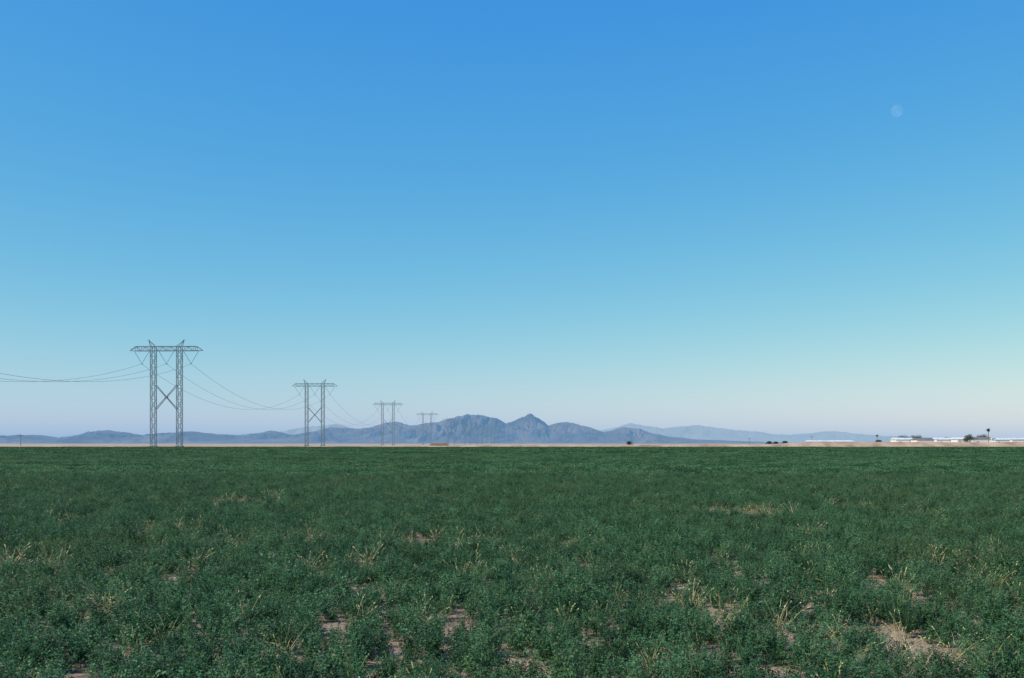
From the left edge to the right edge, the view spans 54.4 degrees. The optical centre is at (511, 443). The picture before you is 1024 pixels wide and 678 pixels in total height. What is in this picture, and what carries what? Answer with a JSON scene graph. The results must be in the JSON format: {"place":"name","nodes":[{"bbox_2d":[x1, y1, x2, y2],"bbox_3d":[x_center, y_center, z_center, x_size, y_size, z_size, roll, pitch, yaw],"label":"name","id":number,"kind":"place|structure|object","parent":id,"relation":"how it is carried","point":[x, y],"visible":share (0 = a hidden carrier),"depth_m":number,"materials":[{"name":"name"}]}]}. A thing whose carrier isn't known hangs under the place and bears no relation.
{"place":"outdoors","nodes":[
{"label":"outdoors","id":0,"kind":"place"},
{"bbox_2d":[0,413,783,443],"bbox_3d":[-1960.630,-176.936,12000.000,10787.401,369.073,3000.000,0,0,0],"label":"mountain range","id":1,"kind":"structure","parent":0,"point":[530,428],"depth_m":11235.66,"materials":[{"name":"stone"}]},
{"bbox_2d":[0,444,1021,677],"bbox_3d":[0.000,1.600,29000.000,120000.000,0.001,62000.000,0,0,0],"label":"ground","id":2,"kind":"structure","parent":0,"point":[77,673],"depth_m":8.66,"materials":[{"name":"soil"}]},
{"bbox_2d":[130,340,202,446],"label":"transmission tower","id":3,"kind":"structure","parent":2,"relation":"on","point":[154,372],"depth_m":390.54,"materials":[{"name":"metal"}]},
{"bbox_2d":[294,379,336,445],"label":"transmission tower","id":4,"kind":"structure","parent":2,"relation":"on","point":[308,409],"depth_m":633.48,"materials":[{"name":"metal"}]},
{"bbox_2d":[374,400,401,444],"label":"transmission tower","id":5,"kind":"structure","parent":2,"relation":"on","point":[394,405],"depth_m":938.21,"materials":[{"name":"grey metal"}]},
{"bbox_2d":[417,411,436,444],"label":"transmission tower","id":6,"kind":"structure","parent":2,"relation":"on","point":[430,426],"depth_m":1265.78,"materials":[{"name":"grey metal"}]},
{"bbox_2d":[430,443,448,445],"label":"hay stack","id":7,"kind":"object","parent":2,"relation":"on","point":[439,444],"visible":0.87,"depth_m":558.80,"materials":[{"name":"beige plant"}]},
{"bbox_2d":[445,417,459,444],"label":"transmission tower","id":8,"kind":"structure","parent":2,"relation":"on","point":[448,430],"depth_m":1559.27,"materials":[{"name":"grey metal"}]},
{"bbox_2d":[0,442,1023,446],"bbox_3d":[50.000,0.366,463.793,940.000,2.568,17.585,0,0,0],"label":"earth embankment","id":9,"kind":"structure","parent":2,"relation":"on","point":[913,444],"depth_m":456.51,"materials":[{"name":"brown soil"}]},
{"bbox_2d":[890,438,911,441],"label":"shed","id":10,"kind":"object","parent":2,"relation":"on","point":[900,439],"visible":0.43,"depth_m":600.00,"materials":[{"name":"metal"}]},
{"bbox_2d":[911,438,933,441],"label":"farmhouse","id":11,"kind":"object","parent":2,"relation":"on","point":[922,439],"visible":0.51,"depth_m":590.25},
{"bbox_2d":[933,438,950,441],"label":"shed","id":12,"kind":"object","parent":2,"relation":"on","point":[942,439],"visible":0.37,"depth_m":610.00,"materials":[{"name":"metal"}]},
{"bbox_2d":[951,437,967,441],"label":"shed","id":13,"kind":"object","parent":2,"relation":"on","point":[957,439],"visible":0.45,"depth_m":601.45,"materials":[{"name":"metal"}]},
{"bbox_2d":[963,434,975,441],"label":"shade tree","id":14,"kind":"object","parent":2,"relation":"on","point":[968,437],"visible":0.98,"depth_m":598.67,"materials":[{"name":"green plant"}]},
{"bbox_2d":[968,437,990,441],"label":"farmhouse","id":15,"kind":"object","parent":2,"relation":"on","point":[981,439],"visible":0.39,"depth_m":605.00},
{"bbox_2d":[990,438,1009,441],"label":"shed","id":16,"kind":"object","parent":2,"relation":"on","point":[1000,440],"visible":0.49,"depth_m":600.23,"materials":[{"name":"metal"}]},
{"bbox_2d":[1008,438,1023,441],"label":"shed","id":17,"kind":"object","parent":2,"relation":"on","point":[1016,439],"visible":0.34,"depth_m":610.00,"materials":[{"name":"metal"}]},
{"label":"transmission tower","id":18,"kind":"object","parent":2,"relation":"on","visible":0},
{"bbox_2d":[0,364,488,438],"bbox_3d":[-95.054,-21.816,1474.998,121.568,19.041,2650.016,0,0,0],"label":"power line conductors","id":19,"kind":"object","parent":18,"relation":"attached to","point":[204,389],"visible":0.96,"depth_m":419.46,"materials":[{"name":"metal"}]},
{"bbox_2d":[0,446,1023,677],"bbox_3d":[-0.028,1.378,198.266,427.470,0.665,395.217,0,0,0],"label":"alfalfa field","id":20,"kind":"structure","parent":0,"point":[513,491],"depth_m":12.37,"materials":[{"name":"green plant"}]},
{"bbox_2d":[0,450,1023,677],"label":"dry grass","id":21,"kind":"structure","parent":20,"relation":"on","point":[180,625],"depth_m":9.24,"materials":[{"name":"beige plant"}]},
{"bbox_2d":[0,0,1023,437],"label":"sky","id":22,"kind":"structure","parent":0,"point":[786,217],"materials":[{"name":"blue"}]},
{"bbox_2d":[239,423,932,442],"bbox_3d":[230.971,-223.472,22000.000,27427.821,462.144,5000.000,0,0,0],"label":"distant mountain range","id":23,"kind":"structure","parent":0,"point":[699,432],"depth_m":21037.65,"materials":[{"name":"stone"}]},
{"bbox_2d":[805,440,854,441],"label":"farm shed","id":24,"kind":"structure","parent":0,"point":[829,441],"depth_m":523.17,"materials":[{"name":"metal"}]}
]}

